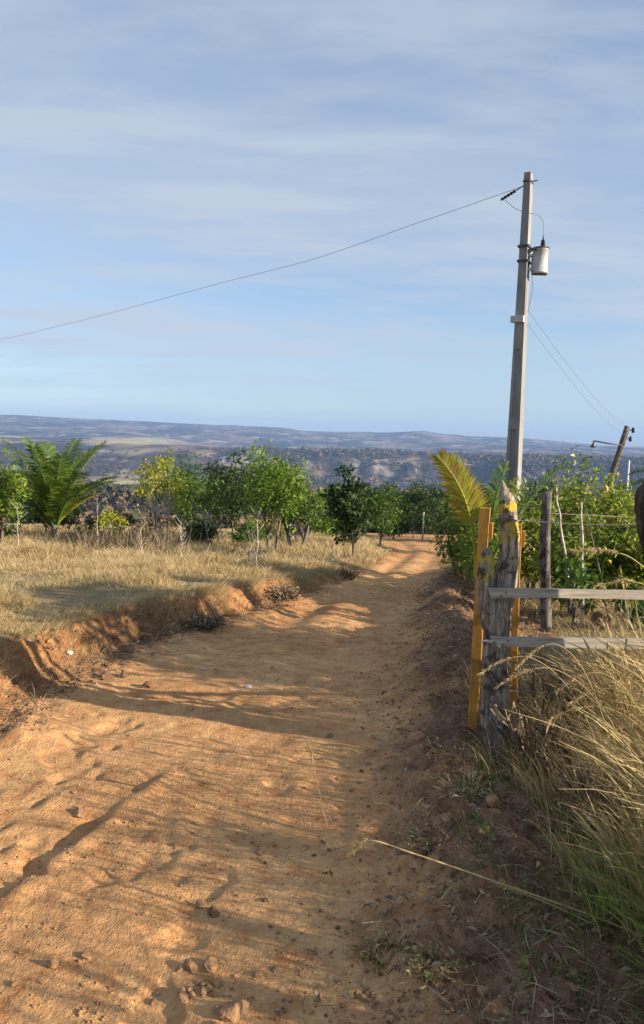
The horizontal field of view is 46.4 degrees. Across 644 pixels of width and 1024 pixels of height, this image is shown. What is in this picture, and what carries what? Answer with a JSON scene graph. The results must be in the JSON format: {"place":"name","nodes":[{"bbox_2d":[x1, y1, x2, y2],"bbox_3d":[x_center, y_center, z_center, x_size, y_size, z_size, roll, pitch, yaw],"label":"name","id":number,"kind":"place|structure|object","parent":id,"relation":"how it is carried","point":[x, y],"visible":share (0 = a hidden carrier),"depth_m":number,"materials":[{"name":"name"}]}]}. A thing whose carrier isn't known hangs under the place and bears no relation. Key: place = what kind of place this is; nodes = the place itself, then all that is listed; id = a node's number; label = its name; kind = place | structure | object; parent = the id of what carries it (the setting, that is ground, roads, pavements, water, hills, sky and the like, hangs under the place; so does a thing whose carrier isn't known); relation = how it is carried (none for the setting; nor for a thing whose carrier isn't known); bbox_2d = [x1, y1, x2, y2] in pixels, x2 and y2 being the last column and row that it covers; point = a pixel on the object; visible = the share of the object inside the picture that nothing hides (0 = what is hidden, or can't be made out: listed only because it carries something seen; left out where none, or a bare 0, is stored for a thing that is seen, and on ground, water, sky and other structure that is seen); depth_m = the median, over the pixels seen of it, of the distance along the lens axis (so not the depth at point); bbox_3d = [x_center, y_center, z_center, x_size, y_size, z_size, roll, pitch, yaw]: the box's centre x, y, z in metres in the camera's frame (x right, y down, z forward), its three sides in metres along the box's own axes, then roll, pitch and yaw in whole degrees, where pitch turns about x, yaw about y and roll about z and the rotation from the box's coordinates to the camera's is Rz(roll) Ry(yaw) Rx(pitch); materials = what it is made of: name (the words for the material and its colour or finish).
{"place":"outdoors","nodes":[
{"label":"outdoors","id":0,"kind":"place"},
{"bbox_2d":[0,533,643,1023],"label":"dirt road","id":1,"kind":"structure","parent":0,"point":[152,947],"depth_m":3.04,"materials":[{"name":"soil"}]},
{"bbox_2d":[46,959,58,968],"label":"stone","id":2,"kind":"object","parent":1,"relation":"on","point":[52,963],"visible":1,"depth_m":2.23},
{"bbox_2d":[74,807,86,817],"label":"stone","id":3,"kind":"object","parent":1,"relation":"on","point":[80,812],"visible":1,"depth_m":3.15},
{"bbox_2d":[80,951,91,959],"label":"clod","id":4,"kind":"object","parent":1,"relation":"on","point":[86,955],"visible":1,"depth_m":2.28,"materials":[{"name":"stone"}]},
{"bbox_2d":[100,671,113,680],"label":"stone","id":5,"kind":"object","parent":1,"relation":"on","point":[105,675],"visible":0.91,"depth_m":4.97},
{"bbox_2d":[0,578,338,732],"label":"bank litter","id":6,"kind":"object","parent":1,"relation":"on","point":[84,681],"visible":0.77,"depth_m":5.33,"materials":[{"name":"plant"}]},
{"bbox_2d":[179,992,188,1003],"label":"clod","id":7,"kind":"object","parent":1,"relation":"on","point":[183,997],"visible":1,"depth_m":2.12,"materials":[{"name":"stone"}]},
{"bbox_2d":[183,958,197,974],"bbox_3d":[-0.395,1.367,2.257,0.051,0.042,0.028,5,7,34],"label":"stone","id":8,"kind":"object","parent":1,"relation":"on","point":[190,966],"visible":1,"depth_m":2.25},
{"bbox_2d":[195,899,205,908],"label":"stone","id":9,"kind":"object","parent":1,"relation":"on","point":[200,903],"visible":1,"depth_m":2.56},
{"bbox_2d":[178,610,230,632],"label":"dead shrub","id":10,"kind":"object","parent":1,"relation":"on","point":[212,623],"visible":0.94,"depth_m":6.52,"materials":[{"name":"plant"}]},
{"bbox_2d":[203,956,217,973],"bbox_3d":[-0.337,1.371,2.266,0.044,0.042,0.060,5,4,-26],"label":"stone","id":11,"kind":"object","parent":1,"relation":"on","point":[210,965],"visible":1,"depth_m":2.25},
{"bbox_2d":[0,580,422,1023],"bbox_3d":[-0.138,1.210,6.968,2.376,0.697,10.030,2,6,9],"label":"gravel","id":12,"kind":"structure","parent":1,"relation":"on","point":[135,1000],"depth_m":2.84,"materials":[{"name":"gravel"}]},
{"bbox_2d":[208,906,219,917],"bbox_3d":[-0.364,1.343,2.522,0.044,0.035,0.042,3,6,10],"label":"stone","id":13,"kind":"object","parent":1,"relation":"on","point":[213,912],"visible":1,"depth_m":2.51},
{"bbox_2d":[218,1000,248,1022],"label":"stone","id":14,"kind":"object","parent":1,"relation":"on","point":[232,1011],"visible":1,"depth_m":2.06,"materials":[{"name":"stone"}]},
{"bbox_2d":[307,742,328,830],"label":"grass stalk","id":15,"kind":"object","parent":1,"relation":"on","point":[311,757],"depth_m":3.11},
{"bbox_2d":[342,923,421,984],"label":"weed","id":16,"kind":"object","parent":1,"relation":"on","point":[364,950],"visible":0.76,"depth_m":2.32,"materials":[{"name":"green plant"}]},
{"bbox_2d":[124,564,643,1023],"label":"leaf litter","id":17,"kind":"object","parent":1,"relation":"on","point":[550,989],"visible":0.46,"depth_m":2.48,"materials":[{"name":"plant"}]},
{"bbox_2d":[375,481,420,538],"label":"shade tree","id":18,"kind":"object","parent":1,"relation":"on","point":[409,522],"visible":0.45,"depth_m":40.54,"materials":[{"name":"green plant"}]},
{"bbox_2d":[394,820,444,854],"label":"weed","id":19,"kind":"object","parent":1,"relation":"on","point":[410,836],"visible":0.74,"depth_m":2.91,"materials":[{"name":"green plant"}]},
{"bbox_2d":[398,481,445,538],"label":"shade tree","id":20,"kind":"object","parent":1,"relation":"on","point":[421,497],"visible":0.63,"depth_m":42.77,"materials":[{"name":"green plant"}]},
{"bbox_2d":[415,483,454,538],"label":"shade tree","id":21,"kind":"object","parent":1,"relation":"on","point":[440,495],"visible":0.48,"depth_m":44.85,"materials":[{"name":"green plant"}]},
{"bbox_2d":[399,939,476,990],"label":"weed","id":22,"kind":"object","parent":1,"relation":"on","point":[426,961],"visible":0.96,"depth_m":2.19,"materials":[{"name":"green plant"}]},
{"bbox_2d":[420,737,468,756],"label":"weed","id":23,"kind":"object","parent":1,"relation":"on","point":[444,752],"visible":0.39,"depth_m":3.67,"materials":[{"name":"green plant"}]},
{"bbox_2d":[444,1000,455,1012],"bbox_3d":[0.352,1.361,2.065,0.035,0.023,0.049,19,-3,20],"label":"clod","id":24,"kind":"object","parent":1,"relation":"on","point":[448,1005],"visible":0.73,"depth_m":2.06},
{"bbox_2d":[428,482,489,574],"bbox_3d":[1.955,0.221,10.486,0.758,1.448,1.015,-3,7,-40],"label":"roadside shrub","id":25,"kind":"object","parent":1,"relation":"on","point":[453,552],"visible":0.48,"depth_m":10.48,"materials":[{"name":"green plant"}]},
{"bbox_2d":[426,767,502,805],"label":"weed","id":26,"kind":"object","parent":1,"relation":"on","point":[471,777],"visible":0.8,"depth_m":3.31,"materials":[{"name":"green plant"}]},
{"bbox_2d":[467,507,492,730],"bbox_3d":[0.828,0.619,3.938,0.081,1.290,0.050,3,6,16],"label":"ochre post","id":27,"kind":"object","parent":1,"relation":"on","point":[485,529],"visible":0.79,"depth_m":3.92,"materials":[{"name":"paint"}]},
{"bbox_2d":[467,935,500,962],"bbox_3d":[0.484,1.315,2.257,0.101,0.071,0.085,16,-13,-31],"label":"stone","id":28,"kind":"object","parent":1,"relation":"on","point":[481,945],"visible":0.94,"depth_m":2.24,"materials":[{"name":"stone"}]},
{"bbox_2d":[485,794,498,807],"bbox_3d":[0.715,1.218,3.156,0.078,0.054,0.055,-4,8,-44],"label":"stone","id":29,"kind":"object","parent":1,"relation":"on","point":[491,800],"visible":0.93,"depth_m":3.13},
{"bbox_2d":[455,518,530,586],"bbox_3d":[2.039,0.553,8.995,0.905,1.043,0.928,1,6,0],"label":"roadside shrub","id":30,"kind":"object","parent":1,"relation":"on","point":[467,562],"visible":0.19,"depth_m":8.94,"materials":[{"name":"green plant"}]},
{"bbox_2d":[476,481,520,754],"bbox_3d":[0.897,0.621,3.796,0.268,1.561,0.183,1,6,0],"label":"gate post","id":31,"kind":"object","parent":1,"relation":"on","point":[495,616],"visible":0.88,"depth_m":3.73,"materials":[{"name":"wood"}]},
{"bbox_2d":[488,588,643,599],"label":"gate rail","id":32,"kind":"object","parent":31,"relation":"attached to","point":[564,593],"visible":1,"depth_m":3.68,"materials":[{"name":"grey wood"}]},
{"bbox_2d":[490,636,643,648],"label":"gate rail","id":33,"kind":"object","parent":31,"relation":"attached to","point":[564,642],"visible":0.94,"depth_m":3.70,"materials":[{"name":"grey wood"}]},
{"bbox_2d":[520,519,633,526],"bbox_3d":[2.024,0.068,3.791,2.190,0.048,0.029,1,6,-1],"label":"barbed wire","id":34,"kind":"object","parent":31,"relation":"attached to","point":[600,524],"visible":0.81,"depth_m":3.78,"materials":[{"name":"metal"}]},
{"bbox_2d":[430,449,573,610],"bbox_3d":[1.697,0.223,7.080,1.045,1.628,1.107,5,7,35],"label":"coconut palm","id":35,"kind":"object","parent":1,"relation":"on","point":[473,497],"visible":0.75,"depth_m":6.95,"materials":[{"name":"plant"}]},
{"bbox_2d":[510,523,525,723],"bbox_3d":[1.018,0.671,3.971,0.063,1.227,0.048,3,6,16],"label":"ochre post","id":36,"kind":"object","parent":1,"relation":"on","point":[514,632],"visible":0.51,"depth_m":3.94,"materials":[{"name":"paint"}]},
{"bbox_2d":[426,738,643,1023],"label":"green weeds","id":37,"kind":"object","parent":1,"relation":"on","point":[553,909],"visible":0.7,"depth_m":2.42,"materials":[{"name":"green plant"}]},
{"bbox_2d":[485,693,591,784],"bbox_3d":[1.020,1.103,3.571,0.492,0.393,0.470,1,6,0],"label":"grass tuft","id":38,"kind":"object","parent":1,"relation":"on","point":[550,737],"visible":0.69,"depth_m":3.52,"materials":[{"name":"plant"}]},
{"bbox_2d":[508,661,606,734],"bbox_3d":[1.219,1.034,4.126,0.647,0.418,0.700,1,6,0],"label":"grass tuft","id":39,"kind":"object","parent":1,"relation":"on","point":[533,684],"visible":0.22,"depth_m":4.09,"materials":[{"name":"plant"}]},
{"bbox_2d":[538,977,576,1010],"bbox_3d":[0.665,1.357,2.122,0.114,0.059,0.104,2,5,40],"label":"stone","id":40,"kind":"object","parent":1,"relation":"on","point":[564,991],"visible":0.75,"depth_m":2.09,"materials":[{"name":"stone"}]},
{"bbox_2d":[0,415,643,518],"bbox_3d":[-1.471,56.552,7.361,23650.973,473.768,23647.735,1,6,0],"label":"hills","id":41,"kind":"structure","parent":0,"point":[148,440],"depth_m":4641.51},
{"bbox_2d":[1,497,601,535],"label":"valley scrub","id":42,"kind":"object","parent":41,"relation":"on","point":[132,515],"visible":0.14,"depth_m":77.36,"materials":[{"name":"green plant"}]},
{"bbox_2d":[0,447,641,519],"bbox_3d":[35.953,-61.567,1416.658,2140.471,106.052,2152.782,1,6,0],"label":"valley scrub","id":43,"kind":"object","parent":41,"relation":"on","point":[118,492],"visible":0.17,"depth_m":1637.26,"materials":[{"name":"green plant"}]},
{"bbox_2d":[158,446,643,493],"bbox_3d":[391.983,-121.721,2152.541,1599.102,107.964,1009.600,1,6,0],"label":"valley scrub","id":44,"kind":"object","parent":41,"relation":"on","point":[636,463],"visible":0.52,"depth_m":2175.61,"materials":[{"name":"green plant"}]},
{"bbox_2d":[0,523,643,929],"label":"ground","id":45,"kind":"structure","parent":0,"point":[90,595],"depth_m":6.12,"materials":[{"name":"soil"}]},
{"bbox_2d":[3,516,17,539],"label":"bush","id":46,"kind":"object","parent":45,"relation":"on","point":[9,530],"visible":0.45,"depth_m":19.55,"materials":[{"name":"green plant"}]},
{"bbox_2d":[0,461,32,545],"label":"cashew tree","id":47,"kind":"object","parent":45,"relation":"on","point":[9,480],"visible":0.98,"depth_m":16.89,"materials":[{"name":"green plant"}]},
{"bbox_2d":[9,476,86,531],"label":"dark bush","id":48,"kind":"object","parent":45,"relation":"on","point":[37,519],"visible":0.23,"depth_m":25.40,"materials":[{"name":"green plant"}]},
{"bbox_2d":[0,436,119,539],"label":"coconut palm","id":49,"kind":"object","parent":45,"relation":"on","point":[57,497],"visible":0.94,"depth_m":21.04,"materials":[{"name":"plant"}]},
{"bbox_2d":[74,509,127,539],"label":"bush","id":50,"kind":"object","parent":45,"relation":"on","point":[90,527],"visible":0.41,"depth_m":22.61,"materials":[{"name":"green plant"}]},
{"bbox_2d":[93,503,128,538],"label":"yellow shrub","id":51,"kind":"object","parent":45,"relation":"on","point":[107,520],"visible":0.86,"depth_m":20.47,"materials":[{"name":"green plant"}]},
{"bbox_2d":[127,512,177,538],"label":"bush","id":52,"kind":"object","parent":45,"relation":"on","point":[148,524],"visible":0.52,"depth_m":21.61,"materials":[{"name":"plant"}]},
{"bbox_2d":[130,447,195,544],"bbox_3d":[-3.758,-0.272,17.669,1.477,2.526,1.484,1,6,0],"label":"young tree","id":53,"kind":"object","parent":45,"relation":"on","point":[166,465],"visible":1,"depth_m":17.64,"materials":[{"name":"green plant"}]},
{"bbox_2d":[146,452,225,541],"bbox_3d":[-3.977,-0.346,21.957,2.367,2.787,2.083,1,6,0],"label":"orchard tree","id":54,"kind":"object","parent":45,"relation":"on","point":[192,492],"visible":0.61,"depth_m":21.89,"materials":[{"name":"green plant"}]},
{"bbox_2d":[4,520,369,565],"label":"brown undergrowth","id":55,"kind":"object","parent":45,"relation":"on","point":[123,543],"visible":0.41,"depth_m":17.46,"materials":[{"name":"plant"}]},
{"bbox_2d":[0,554,383,713],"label":"bank grass","id":56,"kind":"structure","parent":45,"relation":"on","point":[327,570],"depth_m":6.93,"materials":[{"name":"plant"}]},
{"bbox_2d":[0,522,395,652],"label":"dry grass","id":57,"kind":"structure","parent":45,"relation":"on","point":[126,566],"depth_m":10.52,"materials":[{"name":"plant"}]},
{"bbox_2d":[180,514,222,543],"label":"bush","id":58,"kind":"object","parent":45,"relation":"on","point":[196,528],"visible":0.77,"depth_m":19.86,"materials":[{"name":"green plant"}]},
{"bbox_2d":[191,482,238,546],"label":"young tree","id":59,"kind":"object","parent":45,"relation":"on","point":[208,501],"visible":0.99,"depth_m":17.59,"materials":[{"name":"green plant"}]},
{"bbox_2d":[197,449,269,534],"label":"orchard tree","id":60,"kind":"object","parent":45,"relation":"on","point":[234,512],"visible":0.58,"depth_m":22.83,"materials":[{"name":"green plant"}]},
{"bbox_2d":[227,519,271,543],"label":"bush","id":61,"kind":"object","parent":45,"relation":"on","point":[242,530],"visible":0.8,"depth_m":20.95,"materials":[{"name":"green plant"}]},
{"bbox_2d":[251,507,263,562],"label":"bare sapling","id":62,"kind":"object","parent":45,"relation":"on","point":[257,542],"visible":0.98,"depth_m":11.19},
{"bbox_2d":[229,438,316,551],"bbox_3d":[-1.188,-0.316,17.060,1.998,2.706,2.092,-3,7,-39],"label":"orchard tree","id":63,"kind":"object","parent":45,"relation":"on","point":[280,484],"visible":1,"depth_m":16.76,"materials":[{"name":"green plant"}]},
{"bbox_2d":[249,519,296,541],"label":"bush","id":64,"kind":"object","parent":45,"relation":"on","point":[281,532],"visible":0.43,"depth_m":25.54,"materials":[{"name":"green plant"}]},
{"bbox_2d":[264,582,302,603],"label":"dead shrub","id":65,"kind":"object","parent":45,"relation":"on","point":[277,594],"visible":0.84,"depth_m":8.43,"materials":[{"name":"plant"}]},
{"bbox_2d":[266,517,307,537],"bbox_3d":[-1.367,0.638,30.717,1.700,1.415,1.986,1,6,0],"label":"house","id":66,"kind":"structure","parent":45,"relation":"on","point":[297,533],"depth_m":29.82,"materials":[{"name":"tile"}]},
{"bbox_2d":[266,476,327,547],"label":"orchard tree","id":67,"kind":"object","parent":45,"relation":"on","point":[303,513],"visible":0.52,"depth_m":18.55,"materials":[{"name":"green plant"}]},
{"bbox_2d":[301,482,353,535],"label":"round bush","id":68,"kind":"object","parent":45,"relation":"on","point":[324,526],"visible":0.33,"depth_m":30.07,"materials":[{"name":"green plant"}]},
{"bbox_2d":[337,565,361,579],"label":"dead shrub","id":69,"kind":"object","parent":45,"relation":"on","point":[353,575],"visible":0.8,"depth_m":11.69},
{"bbox_2d":[319,462,386,558],"bbox_3d":[0.572,0.022,15.622,1.293,2.126,1.240,4,6,26],"label":"cashew tree","id":70,"kind":"object","parent":45,"relation":"on","point":[349,493],"visible":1,"depth_m":15.48,"materials":[{"name":"green plant"}]},
{"bbox_2d":[358,482,405,546],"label":"cashew tree","id":71,"kind":"object","parent":45,"relation":"on","point":[384,519],"visible":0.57,"depth_m":23.36,"materials":[{"name":"green plant"}]},
{"bbox_2d":[346,838,637,933],"bbox_3d":[0.656,1.204,2.406,1.163,0.302,0.146,2,6,9],"label":"grass stalk","id":72,"kind":"object","parent":45,"relation":"on","point":[353,850],"depth_m":2.45,"materials":[{"name":"plant"}]},
{"bbox_2d":[495,479,541,532],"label":"shade tree","id":73,"kind":"object","parent":45,"relation":"on","point":[530,486],"visible":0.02,"depth_m":36.98,"materials":[{"name":"green plant"}]},
{"bbox_2d":[505,172,537,521],"bbox_3d":[3.351,-2.093,12.834,0.302,7.098,0.360,4,6,27],"label":"utility pole","id":74,"kind":"object","parent":45,"relation":"on","point":[519,319],"visible":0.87,"depth_m":12.69,"materials":[{"name":"concrete"}]},
{"bbox_2d":[0,187,519,339],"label":"power line","id":75,"kind":"object","parent":74,"relation":"attached to","point":[297,263],"visible":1,"depth_m":15.63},
{"bbox_2d":[528,236,549,275],"bbox_3d":[3.624,-4.304,12.597,0.362,0.638,0.284,1,6,0],"label":"transformer","id":76,"kind":"object","parent":74,"relation":"attached to","point":[539,261],"visible":0.96,"depth_m":12.51,"materials":[{"name":"paint"}]},
{"bbox_2d":[493,476,579,599],"bbox_3d":[2.549,0.351,9.175,1.385,1.598,1.339,1,6,0],"label":"cashew tree","id":77,"kind":"object","parent":45,"relation":"on","point":[533,514],"visible":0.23,"depth_m":9.12,"materials":[{"name":"green plant"}]},
{"bbox_2d":[478,656,602,773],"bbox_3d":[0.956,0.941,3.260,0.602,0.643,0.034,1,6,0],"label":"grass stalk","id":78,"kind":"object","parent":45,"relation":"on","point":[489,667],"depth_m":3.23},
{"bbox_2d":[540,491,551,631],"bbox_3d":[2.029,0.500,6.777,0.164,1.373,0.106,1,6,0],"label":"fence post","id":79,"kind":"object","parent":45,"relation":"on","point":[545,582],"visible":0.83,"depth_m":6.74,"materials":[{"name":"grey wood"}]},
{"bbox_2d":[454,566,643,1023],"bbox_3d":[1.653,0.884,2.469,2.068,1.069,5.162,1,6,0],"label":"tall dry grass","id":80,"kind":"structure","parent":45,"relation":"on","point":[622,660],"depth_m":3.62,"materials":[{"name":"plant"}]},
{"bbox_2d":[491,878,616,934],"bbox_3d":[0.904,1.294,2.381,0.742,0.143,0.065,3,6,18],"label":"grass stalk","id":81,"kind":"object","parent":45,"relation":"on","point":[510,887],"depth_m":2.46,"materials":[{"name":"plant"}]},
{"bbox_2d":[526,479,582,531],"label":"shade tree","id":82,"kind":"object","parent":45,"relation":"on","point":[539,491],"visible":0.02,"depth_m":37.95,"materials":[{"name":"green plant"}]},
{"bbox_2d":[515,644,614,780],"bbox_3d":[1.027,0.930,3.156,0.486,0.770,0.032,1,6,0],"label":"grass stalk","id":83,"kind":"object","parent":45,"relation":"on","point":[527,655],"depth_m":3.12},
{"bbox_2d":[555,488,576,629],"bbox_3d":[2.299,0.462,7.074,0.289,1.379,0.041,1,6,0],"label":"fence stick","id":84,"kind":"object","parent":45,"relation":"on","point":[561,532],"visible":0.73,"depth_m":7.05,"materials":[{"name":"wood"}]},
{"bbox_2d":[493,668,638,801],"bbox_3d":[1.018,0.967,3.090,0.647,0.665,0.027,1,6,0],"label":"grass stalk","id":85,"kind":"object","parent":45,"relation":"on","point":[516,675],"depth_m":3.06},
{"bbox_2d":[494,545,643,688],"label":"dry grass","id":86,"kind":"structure","parent":45,"relation":"on","point":[534,601],"depth_m":7.47,"materials":[{"name":"plant"}]},
{"bbox_2d":[520,445,625,588],"bbox_3d":[3.305,0.134,10.006,1.736,2.059,1.470,4,6,20],"label":"cashew tree","id":87,"kind":"object","parent":45,"relation":"on","point":[575,500],"visible":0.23,"depth_m":9.75,"materials":[{"name":"green plant"}]},
{"bbox_2d":[521,508,630,616],"bbox_3d":[2.701,0.568,7.990,1.168,1.219,1.194,1,6,0],"label":"cashew tree","id":88,"kind":"object","parent":45,"relation":"on","point":[569,535],"visible":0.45,"depth_m":7.90,"materials":[{"name":"green plant"}]},
{"bbox_2d":[537,555,614,631],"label":"sapling","id":89,"kind":"object","parent":45,"relation":"on","point":[578,580],"visible":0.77,"depth_m":7.02,"materials":[{"name":"green plant"}]},
{"bbox_2d":[510,752,643,1023],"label":"green grass","id":90,"kind":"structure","parent":45,"relation":"on","point":[599,900],"depth_m":2.49,"materials":[{"name":"plant"}]},
{"bbox_2d":[580,502,583,628],"bbox_3d":[2.466,0.529,7.108,0.152,1.251,0.040,-2,6,-29],"label":"fence stick","id":91,"kind":"object","parent":45,"relation":"on","point":[581,567],"visible":0.69,"depth_m":7.08,"materials":[{"name":"wood"}]},
{"bbox_2d":[526,654,643,730],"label":"grass tuft","id":92,"kind":"object","parent":45,"relation":"on","point":[544,677],"visible":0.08,"depth_m":4.25,"materials":[{"name":"plant"}]},
{"bbox_2d":[541,706,643,729],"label":"grass stalk","id":93,"kind":"object","parent":45,"relation":"on","point":[549,720],"depth_m":2.99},
{"bbox_2d":[555,672,637,704],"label":"grass stalk","id":94,"kind":"object","parent":45,"relation":"on","point":[577,676],"depth_m":3.09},
{"bbox_2d":[550,752,643,853],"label":"grass tuft","id":95,"kind":"object","parent":45,"relation":"on","point":[576,790],"visible":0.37,"depth_m":2.99,"materials":[{"name":"plant"}]},
{"bbox_2d":[586,511,610,627],"bbox_3d":[2.623,0.565,7.110,0.341,1.156,0.028,1,6,-8],"label":"fence stick","id":96,"kind":"object","parent":45,"relation":"on","point":[605,603],"visible":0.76,"depth_m":7.09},
{"bbox_2d":[589,611,610,628],"bbox_3d":[2.633,1.033,7.127,0.191,0.184,0.265,7,11,28],"label":"boulder","id":97,"kind":"object","parent":45,"relation":"on","point":[596,616],"visible":0.7,"depth_m":7.07,"materials":[{"name":"stone"}]},
{"bbox_2d":[566,688,643,706],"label":"grass stalk","id":98,"kind":"object","parent":45,"relation":"on","point":[578,698],"depth_m":3.21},
{"bbox_2d":[567,546,643,567],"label":"grass stalk","id":99,"kind":"object","parent":45,"relation":"on","point":[596,550],"depth_m":3.03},
{"bbox_2d":[580,473,643,589],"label":"cashew tree","id":100,"kind":"object","parent":45,"relation":"on","point":[619,502],"visible":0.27,"depth_m":8.99,"materials":[{"name":"green plant"}]},
{"bbox_2d":[586,517,643,617],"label":"cashew tree","id":101,"kind":"object","parent":45,"relation":"on","point":[633,569],"visible":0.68,"depth_m":7.70,"materials":[{"name":"green plant"}]},
{"bbox_2d":[596,426,634,521],"bbox_3d":[10.690,-0.770,28.036,1.636,4.904,0.301,1,6,0],"label":"utility pole","id":102,"kind":"object","parent":45,"relation":"on","point":[616,460],"visible":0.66,"depth_m":27.81,"materials":[{"name":"brown wood"}]},
{"bbox_2d":[592,577,643,588],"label":"grass stalk","id":103,"kind":"object","parent":45,"relation":"on","point":[617,580],"depth_m":2.99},
{"bbox_2d":[603,719,643,740],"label":"grass stalk","id":104,"kind":"object","parent":45,"relation":"on","point":[618,728],"depth_m":2.81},
{"bbox_2d":[614,599,643,630],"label":"broad leaf weed","id":105,"kind":"object","parent":45,"relation":"on","point":[624,607],"visible":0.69,"depth_m":6.98,"materials":[{"name":"green plant"}]},
{"bbox_2d":[625,469,643,489],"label":"coconut palm","id":106,"kind":"object","parent":45,"relation":"on","point":[636,471],"visible":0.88,"depth_m":21.47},
{"bbox_2d":[634,482,643,555],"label":"dark log post","id":107,"kind":"object","parent":45,"relation":"on","point":[639,506],"visible":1,"depth_m":3.37,"materials":[{"name":"wood"}]},
{"bbox_2d":[0,0,643,446],"label":"sky","id":108,"kind":"structure","parent":0,"point":[151,150],"materials":[{"name":"blue"}]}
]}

